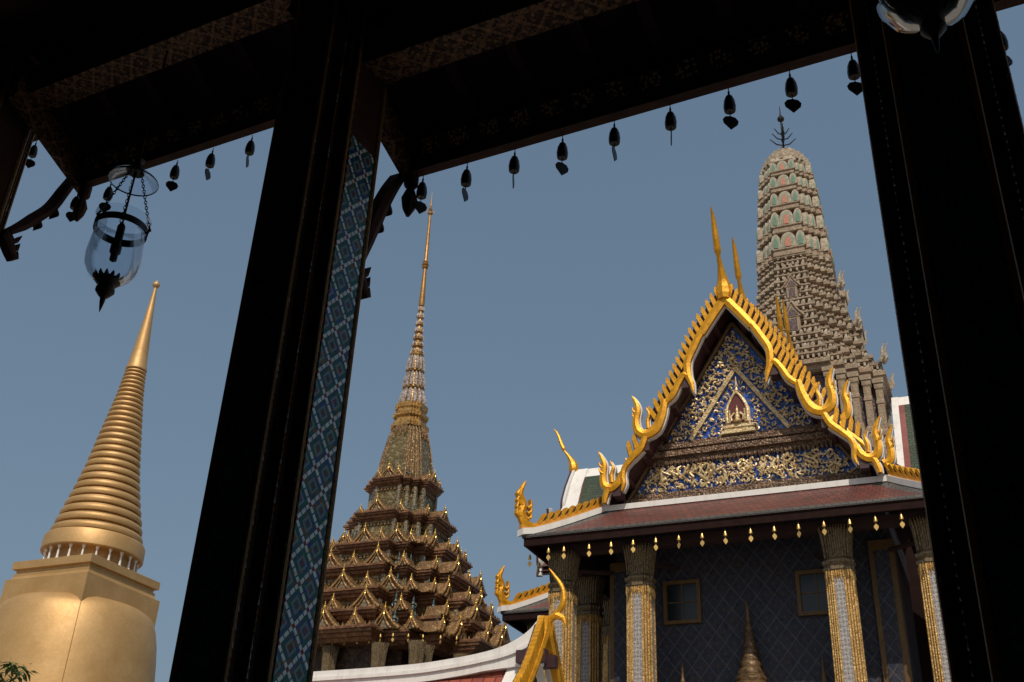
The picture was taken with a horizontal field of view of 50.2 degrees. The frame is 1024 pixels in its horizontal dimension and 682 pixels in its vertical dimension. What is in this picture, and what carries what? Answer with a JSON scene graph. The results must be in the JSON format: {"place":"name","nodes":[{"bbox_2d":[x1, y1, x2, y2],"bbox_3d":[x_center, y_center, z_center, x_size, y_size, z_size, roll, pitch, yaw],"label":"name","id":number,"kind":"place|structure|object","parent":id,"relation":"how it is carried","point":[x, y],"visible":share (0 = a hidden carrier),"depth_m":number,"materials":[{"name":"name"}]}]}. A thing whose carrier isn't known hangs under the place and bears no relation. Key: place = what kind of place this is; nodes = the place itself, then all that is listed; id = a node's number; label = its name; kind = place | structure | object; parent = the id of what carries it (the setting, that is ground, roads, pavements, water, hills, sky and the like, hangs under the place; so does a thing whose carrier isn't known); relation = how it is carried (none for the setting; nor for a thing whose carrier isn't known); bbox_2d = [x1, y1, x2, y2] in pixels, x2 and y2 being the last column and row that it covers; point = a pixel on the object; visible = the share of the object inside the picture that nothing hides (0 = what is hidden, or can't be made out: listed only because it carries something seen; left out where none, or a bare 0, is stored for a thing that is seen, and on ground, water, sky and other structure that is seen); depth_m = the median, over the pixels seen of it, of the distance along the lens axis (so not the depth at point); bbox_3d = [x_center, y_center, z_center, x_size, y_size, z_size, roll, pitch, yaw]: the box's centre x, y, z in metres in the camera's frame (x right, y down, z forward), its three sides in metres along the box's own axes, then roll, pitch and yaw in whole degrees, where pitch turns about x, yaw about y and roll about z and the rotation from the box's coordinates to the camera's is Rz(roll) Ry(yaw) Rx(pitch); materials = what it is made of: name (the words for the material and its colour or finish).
{"place":"outdoors","nodes":[
{"label":"outdoors","id":0,"kind":"place"},
{"bbox_2d":[0,658,37,681],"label":"mango tree","id":1,"kind":"object","parent":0,"point":[13,668],"visible":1,"depth_m":29.58,"materials":[{"name":"green plant"}]},
{"bbox_2d":[0,280,159,681],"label":"golden chedi","id":2,"kind":"structure","parent":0,"point":[79,602],"depth_m":78.04,"materials":[{"name":"gold metal"}]},
{"bbox_2d":[314,196,510,670],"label":"tiered mondop","id":3,"kind":"structure","parent":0,"point":[399,565],"depth_m":66.05,"materials":[{"name":"tile"}]},
{"bbox_2d":[312,568,567,681],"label":"white ridged pavilion","id":4,"kind":"structure","parent":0,"point":[531,654],"depth_m":29.06,"materials":[{"name":"paint"}]},
{"bbox_2d":[0,0,1023,681],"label":"open pavilion","id":5,"kind":"structure","parent":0,"point":[334,94],"depth_m":4.92,"materials":[{"name":"paint"}]},
{"bbox_2d":[25,141,37,167],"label":"wind bell","id":6,"kind":"object","parent":5,"relation":"hanging from","point":[30,163],"visible":0.92,"depth_m":7.83,"materials":[{"name":"brown metal"}]},
{"bbox_2d":[66,195,78,221],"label":"wind bell","id":7,"kind":"object","parent":5,"relation":"hanging from","point":[69,215],"visible":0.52,"depth_m":7.25,"materials":[{"name":"brown metal"}]},
{"bbox_2d":[99,181,112,211],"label":"wind bell","id":8,"kind":"object","parent":5,"relation":"hanging from","point":[108,192],"visible":0.83,"depth_m":7.13,"materials":[{"name":"brown metal"}]},
{"bbox_2d":[92,51,167,311],"bbox_3d":[-2.121,-0.969,6.197,0.320,1.870,0.300,2,-29,1],"label":"glass lantern","id":9,"kind":"object","parent":5,"relation":"hanging from","point":[107,283],"visible":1,"depth_m":5.97,"materials":[{"name":"metal"}]},
{"bbox_2d":[166,160,179,191],"bbox_3d":[-2.140,-1.048,6.921,0.058,0.251,0.058,-9,-31,19],"label":"wind bell","id":10,"kind":"object","parent":5,"relation":"hanging from","point":[174,175],"visible":1,"depth_m":6.90,"materials":[{"name":"brown metal"}]},
{"bbox_2d":[205,148,214,179],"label":"wind bell","id":11,"kind":"object","parent":5,"relation":"hanging from","point":[210,162],"visible":1,"depth_m":6.79,"materials":[{"name":"brown metal"}]},
{"bbox_2d":[245,135,254,167],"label":"wind bell","id":12,"kind":"object","parent":5,"relation":"hanging from","point":[250,148],"visible":1,"depth_m":6.66,"materials":[{"name":"brown metal"}]},
{"bbox_2d":[414,176,426,213],"bbox_3d":[-0.481,-0.777,5.804,0.058,0.251,0.058,-7,-30,17],"label":"wind bell","id":13,"kind":"object","parent":5,"relation":"hanging from","point":[420,207],"visible":1,"depth_m":5.78,"materials":[{"name":"brown metal"}]},
{"bbox_2d":[461,163,471,201],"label":"wind bell","id":14,"kind":"object","parent":5,"relation":"hanging from","point":[466,179],"visible":1,"depth_m":5.68,"materials":[{"name":"brown metal"}]},
{"bbox_2d":[509,151,519,188],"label":"wind bell","id":15,"kind":"object","parent":5,"relation":"hanging from","point":[514,166],"visible":1,"depth_m":5.57,"materials":[{"name":"brown metal"}]},
{"bbox_2d":[555,136,568,175],"bbox_3d":[0.252,-0.929,5.468,0.058,0.251,0.058,-5,-30,13],"label":"wind bell","id":16,"kind":"object","parent":5,"relation":"hanging from","point":[562,156],"visible":1,"depth_m":5.45,"materials":[{"name":"brown metal"}]},
{"bbox_2d":[608,121,619,160],"bbox_3d":[0.502,-0.981,5.354,0.058,0.251,0.058,13,-31,-18],"label":"wind bell","id":17,"kind":"object","parent":5,"relation":"hanging from","point":[614,138],"visible":1,"depth_m":5.34,"materials":[{"name":"brown metal"}]},
{"bbox_2d":[665,105,676,145],"bbox_3d":[0.761,-1.034,5.235,0.058,0.251,0.058,25,-36,-34],"label":"wind bell","id":18,"kind":"object","parent":5,"relation":"hanging from","point":[670,121],"visible":1,"depth_m":5.22,"materials":[{"name":"brown metal"}]},
{"bbox_2d":[723,88,738,129],"bbox_3d":[1.020,-1.088,5.117,0.058,0.251,0.058,-16,-34,30],"label":"wind bell","id":19,"kind":"object","parent":5,"relation":"hanging from","point":[730,121],"visible":1,"depth_m":5.09,"materials":[{"name":"brown metal"}]},
{"bbox_2d":[784,71,801,112],"bbox_3d":[1.279,-1.141,4.998,0.058,0.251,0.058,-24,-39,39],"label":"wind bell","id":20,"kind":"object","parent":5,"relation":"hanging from","point":[791,91],"visible":1,"depth_m":4.97,"materials":[{"name":"brown metal"}]},
{"bbox_2d":[847,53,861,95],"bbox_3d":[1.530,-1.193,4.884,0.058,0.251,0.058,26,-37,-36],"label":"wind bell","id":21,"kind":"object","parent":5,"relation":"hanging from","point":[853,74],"visible":0.94,"depth_m":4.86,"materials":[{"name":"brown metal"}]},
{"bbox_2d":[908,0,952,53],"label":"glass lantern","id":22,"kind":"object","parent":5,"relation":"hanging from","point":[928,19],"visible":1,"depth_m":3.05,"materials":[{"name":"metal"}]},
{"bbox_2d":[1001,31,1012,65],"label":"wind bell","id":23,"kind":"object","parent":5,"relation":"hanging from","point":[1006,45],"visible":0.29,"depth_m":4.58,"materials":[{"name":"brown metal"}]},
{"bbox_2d":[0,4,1023,681],"label":"sky","id":24,"kind":"structure","parent":0,"point":[553,300],"materials":[{"name":"blue"}]},
{"bbox_2d":[494,207,950,681],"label":"temple hall","id":25,"kind":"structure","parent":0,"point":[755,431],"depth_m":40.19,"materials":[{"name":"multicoloured paint"}]},
{"bbox_2d":[546,547,549,560],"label":"wind bell","id":26,"kind":"object","parent":25,"relation":"hanging from","point":[548,552],"visible":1,"depth_m":39.77,"materials":[{"name":"gold metal"}]},
{"bbox_2d":[562,547,565,558],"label":"wind bell","id":27,"kind":"object","parent":25,"relation":"hanging from","point":[563,554],"visible":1,"depth_m":39.54,"materials":[{"name":"gold metal"}]},
{"bbox_2d":[587,544,590,555],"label":"wind bell","id":28,"kind":"object","parent":25,"relation":"hanging from","point":[589,552],"visible":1,"depth_m":39.19,"materials":[{"name":"gold metal"}]},
{"bbox_2d":[609,542,612,553],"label":"wind bell","id":29,"kind":"object","parent":25,"relation":"hanging from","point":[610,550],"visible":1,"depth_m":38.88,"materials":[{"name":"gold metal"}]},
{"bbox_2d":[631,540,634,552],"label":"wind bell","id":30,"kind":"object","parent":25,"relation":"hanging from","point":[633,548],"visible":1,"depth_m":38.58,"materials":[{"name":"gold metal"}]},
{"bbox_2d":[654,536,657,549],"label":"wind bell","id":31,"kind":"object","parent":25,"relation":"hanging from","point":[655,546],"visible":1,"depth_m":38.29,"materials":[{"name":"gold metal"}]},
{"bbox_2d":[677,534,680,547],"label":"wind bell","id":32,"kind":"object","parent":25,"relation":"hanging from","point":[678,539],"visible":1,"depth_m":38.01,"materials":[{"name":"gold metal"}]},
{"bbox_2d":[663,579,701,625],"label":"window","id":33,"kind":"structure","parent":25,"relation":"in","point":[682,604],"depth_m":40.11,"materials":[{"name":"glass"}]},
{"bbox_2d":[700,533,703,546],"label":"wind bell","id":34,"kind":"object","parent":25,"relation":"hanging from","point":[702,541],"visible":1,"depth_m":37.68,"materials":[{"name":"gold metal"}]},
{"bbox_2d":[723,531,727,543],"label":"wind bell","id":35,"kind":"object","parent":25,"relation":"hanging from","point":[725,540],"visible":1,"depth_m":37.39,"materials":[{"name":"gold metal"}]},
{"bbox_2d":[749,528,752,541],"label":"wind bell","id":36,"kind":"object","parent":25,"relation":"hanging from","point":[750,537],"visible":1,"depth_m":37.07,"materials":[{"name":"gold metal"}]},
{"bbox_2d":[772,527,776,539],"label":"wind bell","id":37,"kind":"object","parent":25,"relation":"hanging from","point":[774,536],"visible":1,"depth_m":36.77,"materials":[{"name":"gold metal"}]},
{"bbox_2d":[797,524,800,537],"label":"wind bell","id":38,"kind":"object","parent":25,"relation":"hanging from","point":[799,532],"visible":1,"depth_m":36.49,"materials":[{"name":"gold metal"}]},
{"bbox_2d":[795,569,828,616],"bbox_3d":[10.711,8.821,38.349,1.400,1.600,0.140,-10,-31,21],"label":"window","id":39,"kind":"structure","parent":25,"relation":"in","point":[811,592],"depth_m":38.41,"materials":[{"name":"glass"}]},
{"bbox_2d":[822,520,826,534],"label":"wind bell","id":40,"kind":"object","parent":25,"relation":"hanging from","point":[824,531],"visible":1,"depth_m":36.19,"materials":[{"name":"gold metal"}]},
{"bbox_2d":[755,106,896,462],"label":"corncob prang","id":41,"kind":"structure","parent":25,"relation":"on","point":[795,269],"depth_m":66.14,"materials":[{"name":"stone"}]},
{"bbox_2d":[781,274,800,298],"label":"false doorway","id":42,"kind":"structure","parent":41,"relation":"in","point":[791,286],"depth_m":65.53,"materials":[{"name":"stone"}]},
{"bbox_2d":[782,300,804,334],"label":"false doorway","id":43,"kind":"structure","parent":41,"relation":"in","point":[794,315],"depth_m":63.72,"materials":[{"name":"stone"}]},
{"bbox_2d":[839,289,847,308],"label":"false doorway","id":44,"kind":"structure","parent":41,"relation":"in","point":[843,296],"depth_m":66.72,"materials":[{"name":"stone"}]},
{"bbox_2d":[855,323,864,347],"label":"false doorway","id":45,"kind":"structure","parent":41,"relation":"in","point":[860,330],"depth_m":65.02,"materials":[{"name":"stone"}]},
{"bbox_2d":[848,519,852,532],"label":"wind bell","id":46,"kind":"object","parent":25,"relation":"hanging from","point":[850,529],"visible":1,"depth_m":35.88,"materials":[{"name":"gold metal"}]},
{"bbox_2d":[874,517,878,529],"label":"wind bell","id":47,"kind":"object","parent":25,"relation":"hanging from","point":[876,526],"visible":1,"depth_m":35.57,"materials":[{"name":"gold metal"}]},
{"bbox_2d":[900,514,904,527],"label":"wind bell","id":48,"kind":"object","parent":25,"relation":"hanging from","point":[902,524],"visible":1,"depth_m":35.28,"materials":[{"name":"gold metal"}]}
]}

